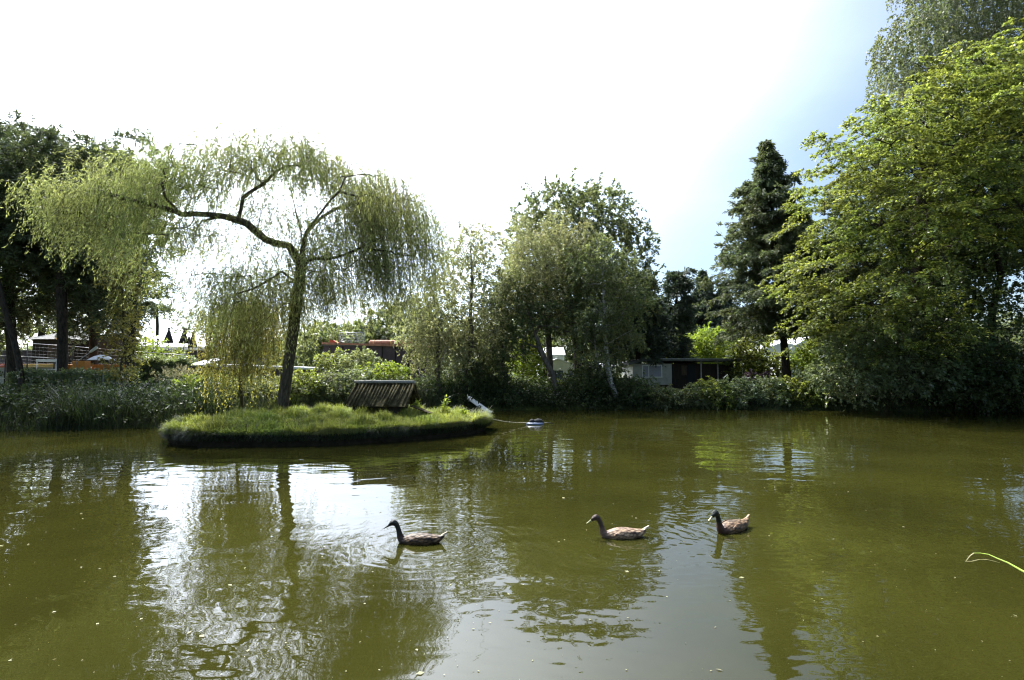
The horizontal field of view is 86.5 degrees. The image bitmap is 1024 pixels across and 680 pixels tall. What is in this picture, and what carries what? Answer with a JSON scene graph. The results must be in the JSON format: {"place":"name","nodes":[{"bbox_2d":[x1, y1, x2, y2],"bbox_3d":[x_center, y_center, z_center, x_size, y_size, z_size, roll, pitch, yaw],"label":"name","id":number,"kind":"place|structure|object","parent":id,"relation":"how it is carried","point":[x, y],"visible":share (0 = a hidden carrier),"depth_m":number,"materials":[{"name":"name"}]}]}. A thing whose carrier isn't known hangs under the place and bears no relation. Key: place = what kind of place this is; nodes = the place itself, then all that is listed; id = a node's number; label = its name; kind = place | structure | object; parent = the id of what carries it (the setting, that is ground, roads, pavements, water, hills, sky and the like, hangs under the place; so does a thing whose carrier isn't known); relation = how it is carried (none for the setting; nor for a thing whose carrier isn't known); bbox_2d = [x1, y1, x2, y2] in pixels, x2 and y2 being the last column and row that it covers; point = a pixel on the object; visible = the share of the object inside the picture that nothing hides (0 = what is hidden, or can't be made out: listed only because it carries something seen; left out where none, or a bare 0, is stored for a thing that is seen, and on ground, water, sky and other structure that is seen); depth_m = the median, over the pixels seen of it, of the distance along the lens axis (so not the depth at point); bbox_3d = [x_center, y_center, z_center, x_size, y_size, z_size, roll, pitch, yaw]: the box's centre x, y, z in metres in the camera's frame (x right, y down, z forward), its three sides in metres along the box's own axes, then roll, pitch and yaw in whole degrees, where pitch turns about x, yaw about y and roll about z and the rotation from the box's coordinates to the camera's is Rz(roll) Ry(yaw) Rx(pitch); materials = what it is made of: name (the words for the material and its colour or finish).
{"place":"outdoors","nodes":[
{"label":"outdoors","id":0,"kind":"place"},
{"bbox_2d":[25,333,88,363],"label":"shed","id":1,"kind":"structure","parent":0,"point":[39,341],"depth_m":33.04,"materials":[{"name":"brown wood"}]},
{"bbox_2d":[47,344,56,363],"bbox_3d":[-27.710,1.212,32.964,0.900,1.900,0.040,0,-3,0],"label":"door","id":2,"kind":"structure","parent":1,"relation":"in","point":[53,353],"depth_m":32.97,"materials":[{"name":"brown wood"}]},
{"bbox_2d":[150,368,192,385],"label":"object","id":3,"kind":"object","parent":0,"point":[177,373],"depth_m":22.75,"materials":[{"name":"green plant"}]},
{"bbox_2d":[166,414,484,446],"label":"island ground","id":4,"kind":"structure","parent":0,"point":[253,443],"depth_m":13.10,"materials":[{"name":"soil"}]},
{"bbox_2d":[0,90,488,409],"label":"weeping willow","id":5,"kind":"object","parent":4,"relation":"on","point":[377,219],"visible":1,"depth_m":15.57,"materials":[{"name":"green plant"}]},
{"bbox_2d":[158,402,494,437],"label":"grass","id":6,"kind":"structure","parent":4,"relation":"on","point":[309,420],"depth_m":14.02,"materials":[{"name":"green plant"}]},
{"bbox_2d":[159,409,494,444],"bbox_3d":[-4.874,2.330,15.666,8.894,0.648,6.443,0,-3,0],"label":"hanging sedge","id":7,"kind":"object","parent":4,"relation":"on","point":[206,437],"visible":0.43,"depth_m":13.06,"materials":[{"name":"green plant"}]},
{"bbox_2d":[344,380,431,414],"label":"duck house","id":8,"kind":"structure","parent":4,"relation":"on","point":[395,396],"depth_m":15.61,"materials":[{"name":"brown wood"}]},
{"bbox_2d":[0,409,1023,679],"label":"water","id":9,"kind":"structure","parent":0,"point":[264,555],"depth_m":5.39,"materials":[{"name":"green liquid"}]},
{"bbox_2d":[383,520,447,544],"bbox_3d":[-1.013,2.025,5.710,0.674,0.273,0.193,0,-3,0],"label":"duck","id":10,"kind":"object","parent":9,"relation":"on","point":[421,538],"visible":0.99,"depth_m":5.67},
{"bbox_2d":[0,441,1016,677],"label":"floating debris","id":11,"kind":"object","parent":9,"relation":"on","point":[420,672],"visible":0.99,"depth_m":3.88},
{"bbox_2d":[526,418,553,424],"bbox_3d":[0.934,2.748,18.248,0.923,0.230,0.450,0,-3,0],"label":"water float","id":12,"kind":"object","parent":9,"relation":"on","point":[538,421],"visible":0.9,"depth_m":18.16,"materials":[{"name":"plastic"}]},
{"bbox_2d":[586,514,648,538],"bbox_3d":[1.148,2.032,5.902,0.695,0.281,0.199,0,-3,-3],"label":"duck","id":13,"kind":"object","parent":9,"relation":"on","point":[623,533],"visible":0.98,"depth_m":5.86},
{"bbox_2d":[708,510,749,533],"bbox_3d":[2.453,2.034,6.130,0.760,0.308,0.218,2,-4,-34],"label":"duck","id":14,"kind":"object","parent":9,"relation":"on","point":[730,526],"visible":0.98,"depth_m":6.04},
{"bbox_2d":[0,372,1023,429],"bbox_3d":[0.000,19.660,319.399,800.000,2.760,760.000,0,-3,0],"label":"ground","id":15,"kind":"structure","parent":0,"point":[538,407],"depth_m":24.95,"materials":[{"name":"green plant"}]},
{"bbox_2d":[0,191,43,387],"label":"leaning tree","id":16,"kind":"object","parent":15,"relation":"on","point":[11,332],"visible":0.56,"depth_m":22.57,"materials":[{"name":"green plant"}]},
{"bbox_2d":[0,356,54,383],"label":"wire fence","id":17,"kind":"object","parent":15,"relation":"on","point":[26,365],"visible":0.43,"depth_m":26.57,"materials":[{"name":"metal"}]},
{"bbox_2d":[0,109,82,387],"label":"pine tree","id":18,"kind":"object","parent":15,"relation":"on","point":[22,313],"visible":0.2,"depth_m":25.10,"materials":[{"name":"green plant"}]},
{"bbox_2d":[23,364,71,370],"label":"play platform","id":19,"kind":"structure","parent":15,"relation":"on","point":[47,366],"depth_m":27.54,"materials":[{"name":"orange wood"}]},
{"bbox_2d":[0,277,108,346],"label":"lime tree","id":20,"kind":"object","parent":15,"relation":"on","point":[40,332],"depth_m":37.70,"materials":[{"name":"green plant"}]},
{"bbox_2d":[0,120,136,370],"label":"pine tree","id":21,"kind":"object","parent":15,"relation":"on","point":[39,269],"visible":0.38,"depth_m":23.43,"materials":[{"name":"green plant"}]},
{"bbox_2d":[4,366,140,398],"bbox_3d":[-18.588,1.999,23.098,5.205,1.808,1.635,0,-3,0],"label":"hedge","id":22,"kind":"object","parent":15,"relation":"on","point":[75,374],"visible":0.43,"depth_m":22.65,"materials":[{"name":"plant"}]},
{"bbox_2d":[72,361,90,369],"bbox_3d":[-21.822,1.685,27.549,0.620,1.256,0.400,0,-3,0],"label":"orange box","id":23,"kind":"object","parent":15,"relation":"on","point":[85,365],"visible":0.34,"depth_m":27.38,"materials":[{"name":"paint"}]},
{"bbox_2d":[36,142,153,364],"bbox_3d":[-23.700,-4.243,29.378,9.379,13.324,6.707,0,-3,0],"label":"pine tree","id":24,"kind":"object","parent":15,"relation":"on","point":[93,343],"visible":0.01,"depth_m":28.76,"materials":[{"name":"green plant"}]},
{"bbox_2d":[68,365,125,378],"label":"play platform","id":25,"kind":"structure","parent":15,"relation":"on","point":[100,367],"depth_m":28.14,"materials":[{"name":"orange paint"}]},
{"bbox_2d":[87,355,114,383],"bbox_3d":[-16.894,1.635,22.343,1.047,2.057,0.851,0,-3,0],"label":"parasol","id":26,"kind":"object","parent":15,"relation":"on","point":[106,358],"visible":0.74,"depth_m":22.27,"materials":[{"name":"white fabric"}]},
{"bbox_2d":[26,343,192,364],"bbox_3d":[-22.476,1.216,30.335,8.633,2.070,0.351,0,-3,-7],"label":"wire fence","id":27,"kind":"object","parent":15,"relation":"on","point":[82,353],"visible":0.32,"depth_m":30.03,"materials":[{"name":"metal"}]},
{"bbox_2d":[39,124,185,387],"bbox_3d":[-18.645,-3.597,25.553,6.520,12.632,6.335,0,-3,0],"label":"pine tree","id":28,"kind":"object","parent":15,"relation":"on","point":[79,308],"visible":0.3,"depth_m":24.48,"materials":[{"name":"green plant"}]},
{"bbox_2d":[98,333,142,364],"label":"shed","id":29,"kind":"structure","parent":15,"relation":"on","point":[102,347],"depth_m":34.03,"materials":[{"name":"brown wood"}]},
{"bbox_2d":[85,239,162,388],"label":"ivy tree","id":30,"kind":"object","parent":15,"relation":"on","point":[122,337],"visible":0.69,"depth_m":22.00,"materials":[{"name":"green plant"}]},
{"bbox_2d":[0,350,266,368],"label":"terrace wall","id":31,"kind":"structure","parent":15,"relation":"on","point":[3,354],"depth_m":40.00,"materials":[{"name":"grey wood"}]},
{"bbox_2d":[140,332,221,349],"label":"marquee","id":32,"kind":"object","parent":31,"relation":"on","point":[176,338],"visible":0.09,"depth_m":43.93,"materials":[{"name":"white fabric"}]},
{"bbox_2d":[0,365,269,430],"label":"undergrowth","id":33,"kind":"object","parent":15,"relation":"on","point":[32,391],"visible":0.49,"depth_m":17.80,"materials":[{"name":"green plant"}]},
{"bbox_2d":[0,370,277,430],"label":"reeds","id":34,"kind":"object","parent":15,"relation":"on","point":[61,418],"visible":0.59,"depth_m":17.18,"materials":[{"name":"green plant"}]},
{"bbox_2d":[136,330,174,356],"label":"round bush","id":35,"kind":"object","parent":15,"relation":"on","point":[146,349],"visible":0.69,"depth_m":35.87,"materials":[{"name":"green plant"}]},
{"bbox_2d":[142,299,178,335],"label":"pine tree","id":36,"kind":"object","parent":15,"relation":"on","point":[166,308],"visible":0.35,"depth_m":60.08,"materials":[{"name":"green plant"}]},
{"bbox_2d":[136,353,196,388],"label":"hedge","id":37,"kind":"object","parent":15,"relation":"on","point":[156,362],"visible":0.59,"depth_m":25.71,"materials":[{"name":"plant"}]},
{"bbox_2d":[163,342,190,358],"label":"round bush","id":38,"kind":"object","parent":15,"relation":"on","point":[176,352],"visible":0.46,"depth_m":33.91,"materials":[{"name":"green plant"}]},
{"bbox_2d":[161,308,206,334],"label":"thin tree","id":39,"kind":"object","parent":15,"relation":"on","point":[184,317],"visible":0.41,"depth_m":54.38,"materials":[{"name":"green plant"}]},
{"bbox_2d":[160,363,213,381],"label":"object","id":40,"kind":"object","parent":15,"relation":"on","point":[184,369],"depth_m":23.23,"materials":[{"name":"green plant"}]},
{"bbox_2d":[169,373,207,393],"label":"shrub","id":41,"kind":"object","parent":15,"relation":"on","point":[186,381],"visible":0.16,"depth_m":19.96,"materials":[{"name":"green plant"}]},
{"bbox_2d":[193,358,220,379],"bbox_3d":[-15.544,1.612,27.553,1.509,1.574,1.400,0,-3,0],"label":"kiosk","id":42,"kind":"object","parent":15,"relation":"on","point":[198,363],"visible":0.25,"depth_m":27.06,"materials":[{"name":"white wood"}]},
{"bbox_2d":[195,373,236,402],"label":"shrub","id":43,"kind":"object","parent":15,"relation":"on","point":[216,382],"visible":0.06,"depth_m":20.24,"materials":[{"name":"green plant"}]},
{"bbox_2d":[187,293,292,413],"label":"weeping tree","id":44,"kind":"object","parent":15,"relation":"on","point":[244,363],"visible":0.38,"depth_m":17.27,"materials":[{"name":"green plant"}]},
{"bbox_2d":[230,375,276,401],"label":"shrub","id":45,"kind":"object","parent":15,"relation":"on","point":[260,392],"visible":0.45,"depth_m":20.48,"materials":[{"name":"green plant"}]},
{"bbox_2d":[204,364,332,380],"bbox_3d":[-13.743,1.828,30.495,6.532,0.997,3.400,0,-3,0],"label":"building","id":46,"kind":"structure","parent":15,"relation":"on","point":[278,372],"depth_m":28.95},
{"bbox_2d":[124,363,447,406],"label":"undergrowth","id":47,"kind":"object","parent":15,"relation":"on","point":[423,386],"visible":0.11,"depth_m":21.62,"materials":[{"name":"green plant"}]},
{"bbox_2d":[271,368,327,406],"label":"shrub","id":48,"kind":"object","parent":15,"relation":"on","point":[299,373],"visible":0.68,"depth_m":20.86,"materials":[{"name":"green plant"}]},
{"bbox_2d":[305,368,351,405],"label":"shrub","id":49,"kind":"object","parent":15,"relation":"on","point":[334,377],"visible":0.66,"depth_m":21.32,"materials":[{"name":"green plant"}]},
{"bbox_2d":[310,347,352,373],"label":"shrub","id":50,"kind":"object","parent":15,"relation":"on","point":[326,362],"visible":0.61,"depth_m":25.18,"materials":[{"name":"green plant"}]},
{"bbox_2d":[340,363,376,399],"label":"shrub","id":51,"kind":"object","parent":15,"relation":"on","point":[357,373],"visible":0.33,"depth_m":22.20,"materials":[{"name":"green plant"}]},
{"bbox_2d":[335,345,385,379],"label":"shrub","id":52,"kind":"object","parent":15,"relation":"on","point":[360,361],"visible":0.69,"depth_m":24.47,"materials":[{"name":"green plant"}]},
{"bbox_2d":[358,360,410,379],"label":"shrub","id":53,"kind":"object","parent":15,"relation":"on","point":[392,366],"visible":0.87,"depth_m":23.19,"materials":[{"name":"green plant"}]},
{"bbox_2d":[321,342,449,378],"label":"building","id":54,"kind":"structure","parent":15,"relation":"on","point":[388,352],"depth_m":35.99,"materials":[{"name":"orange tile"}]},
{"bbox_2d":[369,340,411,344],"bbox_3d":[-8.108,0.204,36.446,2.914,0.420,0.411,0,-3,0],"label":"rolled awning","id":55,"kind":"object","parent":54,"relation":"attached to","point":[382,342],"visible":0.54,"depth_m":36.26,"materials":[{"name":"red fabric"}]},
{"bbox_2d":[389,286,475,396],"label":"slender tree","id":56,"kind":"object","parent":15,"relation":"on","point":[426,342],"visible":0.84,"depth_m":24.86,"materials":[{"name":"green plant"}]},
{"bbox_2d":[424,354,491,390],"bbox_3d":[-2.521,1.960,26.636,3.424,2.926,3.040,0,-3,0],"label":"shrub","id":57,"kind":"object","parent":15,"relation":"on","point":[455,380],"visible":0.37,"depth_m":25.90,"materials":[{"name":"green plant"}]},
{"bbox_2d":[402,221,517,387],"bbox_3d":[-2.485,-1.437,26.196,5.563,8.778,4.665,0,-3,0],"label":"slender tree","id":58,"kind":"object","parent":15,"relation":"on","point":[469,328],"visible":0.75,"depth_m":25.83,"materials":[{"name":"green plant"}]},
{"bbox_2d":[443,262,540,390],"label":"alder tree","id":59,"kind":"object","parent":15,"relation":"on","point":[504,366],"visible":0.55,"depth_m":26.76,"materials":[{"name":"green plant"}]},
{"bbox_2d":[460,357,527,404],"bbox_3d":[-0.767,2.244,26.312,3.437,3.008,2.636,-1,-3,16],"label":"shrub","id":60,"kind":"object","parent":15,"relation":"on","point":[489,375],"visible":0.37,"depth_m":25.80,"materials":[{"name":"green plant"}]},
{"bbox_2d":[0,300,1023,377],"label":"distant wood","id":61,"kind":"object","parent":15,"relation":"on","point":[383,333],"visible":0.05,"depth_m":57.11,"materials":[{"name":"green plant"}]},
{"bbox_2d":[505,335,546,383],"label":"shrub","id":62,"kind":"object","parent":15,"relation":"on","point":[536,364],"visible":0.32,"depth_m":30.44,"materials":[{"name":"green plant"}]},
{"bbox_2d":[396,366,659,409],"bbox_3d":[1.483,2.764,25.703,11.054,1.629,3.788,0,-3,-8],"label":"undergrowth","id":63,"kind":"object","parent":15,"relation":"on","point":[461,396],"visible":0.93,"depth_m":25.11,"materials":[{"name":"green plant"}]},
{"bbox_2d":[474,274,607,399],"bbox_3d":[1.434,-0.114,27.302,6.680,6.564,4.860,0,-3,0],"label":"alder tree","id":64,"kind":"object","parent":15,"relation":"on","point":[525,346],"visible":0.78,"depth_m":26.56,"materials":[{"name":"green plant"}]},
{"bbox_2d":[490,206,602,381],"bbox_3d":[1.833,-2.044,28.483,6.269,10.331,5.433,0,-3,0],"label":"pale willow","id":65,"kind":"object","parent":15,"relation":"on","point":[545,253],"visible":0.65,"depth_m":27.71,"materials":[{"name":"green plant"}]},
{"bbox_2d":[536,358,573,382],"bbox_3d":[3.103,2.452,39.425,2.874,2.148,5.400,0,-3,0],"label":"chalet","id":66,"kind":"object","parent":15,"relation":"on","point":[563,365],"visible":0.26,"depth_m":36.95,"materials":[{"name":"white paint"}]},
{"bbox_2d":[490,166,667,373],"bbox_3d":[3.924,-3.430,33.259,10.719,13.402,8.240,-1,-3,21],"label":"oak tree","id":67,"kind":"object","parent":15,"relation":"on","point":[579,201],"visible":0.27,"depth_m":32.03,"materials":[{"name":"green plant"}]},
{"bbox_2d":[556,357,618,398],"bbox_3d":[3.655,2.219,26.650,3.206,2.909,3.056,0,-3,0],"label":"shrub","id":68,"kind":"object","parent":15,"relation":"on","point":[586,380],"visible":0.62,"depth_m":26.03,"materials":[{"name":"green plant"}]},
{"bbox_2d":[554,232,661,396],"bbox_3d":[4.808,-1.117,27.154,5.453,8.443,5.157,0,-3,0],"label":"birch tree","id":69,"kind":"object","parent":15,"relation":"on","point":[618,297],"visible":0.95,"depth_m":26.24,"materials":[{"name":"green plant"}]},
{"bbox_2d":[597,275,679,369],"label":"drooping conifer","id":70,"kind":"object","parent":15,"relation":"on","point":[654,344],"visible":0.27,"depth_m":33.04,"materials":[{"name":"green plant"}]},
{"bbox_2d":[610,370,666,405],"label":"shrub","id":71,"kind":"object","parent":15,"relation":"on","point":[635,387],"visible":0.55,"depth_m":25.83,"materials":[{"name":"green plant"}]},
{"bbox_2d":[637,384,683,409],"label":"bank shrub","id":72,"kind":"object","parent":15,"relation":"on","point":[655,394],"visible":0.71,"depth_m":25.20,"materials":[{"name":"green plant"}]},
{"bbox_2d":[642,267,702,363],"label":"drooping conifer","id":73,"kind":"object","parent":15,"relation":"on","point":[682,309],"visible":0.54,"depth_m":35.56,"materials":[{"name":"green plant"}]},
{"bbox_2d":[617,358,741,389],"bbox_3d":[10.452,2.229,34.654,6.858,2.018,4.250,0,-3,0],"label":"wooden cabin","id":74,"kind":"object","parent":15,"relation":"on","point":[679,376],"visible":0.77,"depth_m":33.09,"materials":[{"name":"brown wood"}]},
{"bbox_2d":[642,365,661,377],"bbox_3d":[8.478,1.897,32.915,1.231,0.756,0.050,0,-3,0],"label":"window","id":75,"kind":"structure","parent":74,"relation":"in","point":[656,371],"depth_m":32.91,"materials":[{"name":"grey glass"}]},
{"bbox_2d":[687,365,694,388],"bbox_3d":[10.878,2.300,33.093,0.500,1.600,0.050,0,-3,0],"label":"door","id":76,"kind":"structure","parent":74,"relation":"in","point":[690,368],"depth_m":33.08,"materials":[{"name":"wood"}]},
{"bbox_2d":[660,382,714,409],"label":"bank shrub","id":77,"kind":"object","parent":15,"relation":"on","point":[686,396],"visible":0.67,"depth_m":25.28,"materials":[{"name":"green plant"}]},
{"bbox_2d":[685,321,718,363],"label":"shrub","id":78,"kind":"object","parent":15,"relation":"on","point":[697,339],"visible":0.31,"depth_m":40.96,"materials":[{"name":"green plant"}]},
{"bbox_2d":[685,268,733,363],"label":"spruce tree","id":79,"kind":"object","parent":15,"relation":"on","point":[702,295],"visible":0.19,"depth_m":57.21,"materials":[{"name":"green plant"}]},
{"bbox_2d":[690,375,739,409],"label":"bank shrub","id":80,"kind":"object","parent":15,"relation":"on","point":[707,386],"visible":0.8,"depth_m":25.33,"materials":[{"name":"green plant"}]},
{"bbox_2d":[690,322,741,363],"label":"shrub","id":81,"kind":"object","parent":15,"relation":"on","point":[725,347],"visible":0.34,"depth_m":41.24,"materials":[{"name":"green plant"}]},
{"bbox_2d":[702,289,757,372],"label":"spruce tree","id":82,"kind":"object","parent":15,"relation":"on","point":[729,303],"visible":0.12,"depth_m":56.37,"materials":[{"name":"green plant"}]},
{"bbox_2d":[712,375,769,409],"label":"bank shrub","id":83,"kind":"object","parent":15,"relation":"on","point":[744,393],"visible":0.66,"depth_m":25.31,"materials":[{"name":"green plant"}]},
{"bbox_2d":[718,335,774,387],"bbox_3d":[13.956,1.348,32.848,3.235,3.954,3.312,1,-3,-22],"label":"shrub","id":84,"kind":"object","parent":15,"relation":"on","point":[743,351],"visible":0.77,"depth_m":32.44,"materials":[{"name":"green plant"}]},
{"bbox_2d":[742,367,775,382],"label":"shrub","id":85,"kind":"object","parent":15,"relation":"on","point":[754,373],"visible":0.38,"depth_m":30.25,"materials":[{"name":"purple plant"}]},
{"bbox_2d":[737,374,796,406],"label":"bank shrub","id":86,"kind":"object","parent":15,"relation":"on","point":[763,389],"visible":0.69,"depth_m":25.30,"materials":[{"name":"green plant"}]},
{"bbox_2d":[743,344,799,384],"bbox_3d":[15.728,1.809,32.972,2.889,3.177,3.207,2,-4,-37],"label":"shrub","id":87,"kind":"object","parent":15,"relation":"on","point":[776,361],"visible":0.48,"depth_m":32.42,"materials":[{"name":"green plant"}]},
{"bbox_2d":[692,139,869,382],"bbox_3d":[15.004,-4.157,30.523,9.625,14.845,8.785,0,-3,0],"label":"spruce tree","id":88,"kind":"object","parent":15,"relation":"on","point":[764,194],"visible":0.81,"depth_m":29.99,"materials":[{"name":"green plant"}]},
{"bbox_2d":[767,374,825,408],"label":"bank shrub","id":89,"kind":"object","parent":15,"relation":"on","point":[793,388],"visible":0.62,"depth_m":25.24,"materials":[{"name":"green plant"}]},
{"bbox_2d":[789,338,844,376],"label":"shrub","id":90,"kind":"object","parent":15,"relation":"on","point":[806,357],"visible":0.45,"depth_m":31.66,"materials":[{"name":"green plant"}]},
{"bbox_2d":[793,364,847,405],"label":"bank shrub","id":91,"kind":"object","parent":15,"relation":"on","point":[800,373],"visible":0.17,"depth_m":25.56,"materials":[{"name":"green plant"}]},
{"bbox_2d":[795,308,976,410],"bbox_3d":[15.990,0.842,23.312,7.288,4.742,3.795,0,-3,0],"label":"silver shrub","id":92,"kind":"object","parent":15,"relation":"on","point":[885,375],"visible":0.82,"depth_m":22.70,"materials":[{"name":"green plant"}]},
{"bbox_2d":[755,17,1023,399],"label":"hornbeam tree","id":93,"kind":"object","parent":15,"relation":"on","point":[1010,71],"visible":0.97,"depth_m":21.89,"materials":[{"name":"green plant"}]},
{"bbox_2d":[802,360,1023,409],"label":"undergrowth","id":94,"kind":"object","parent":15,"relation":"on","point":[875,393],"visible":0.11,"depth_m":24.44,"materials":[{"name":"green plant"}]},
{"bbox_2d":[811,69,1023,364],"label":"shade tree","id":95,"kind":"object","parent":15,"relation":"on","point":[860,198],"visible":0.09,"depth_m":27.87,"materials":[{"name":"green plant"}]},
{"bbox_2d":[817,83,1023,399],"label":"undergrowth tree","id":96,"kind":"object","parent":15,"relation":"on","point":[1012,258],"visible":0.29,"depth_m":24.05,"materials":[{"name":"green plant"}]},
{"bbox_2d":[861,0,1023,344],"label":"tall birch","id":97,"kind":"object","parent":15,"relation":"on","point":[956,22],"visible":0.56,"depth_m":30.16,"materials":[{"name":"green plant"}]},
{"bbox_2d":[914,334,1023,413],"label":"shrub","id":98,"kind":"object","parent":15,"relation":"on","point":[986,395],"visible":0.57,"depth_m":22.78,"materials":[{"name":"green plant"}]},
{"bbox_2d":[965,553,1023,572],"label":"grass stem","id":99,"kind":"object","parent":15,"relation":"on","point":[1016,567],"visible":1,"depth_m":2.17,"materials":[{"name":"plant"}]},
{"bbox_2d":[0,0,1023,371],"label":"sky","id":100,"kind":"structure","parent":0,"point":[671,100],"materials":[{"name":"white"}]},
{"bbox_2d":[538,347,564,359],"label":"chalet","id":101,"kind":"object","parent":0,"point":[558,352],"visible":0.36,"depth_m":52.51,"materials":[{"name":"white paint"}]},
{"bbox_2d":[742,343,794,372],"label":"party tent","id":102,"kind":"object","parent":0,"point":[777,347],"visible":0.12,"depth_m":44.04,"materials":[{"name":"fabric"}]},
{"bbox_2d":[763,337,832,377],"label":"chalet","id":103,"kind":"object","parent":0,"point":[799,340],"visible":0.05,"depth_m":46.38,"materials":[{"name":"white paint"}]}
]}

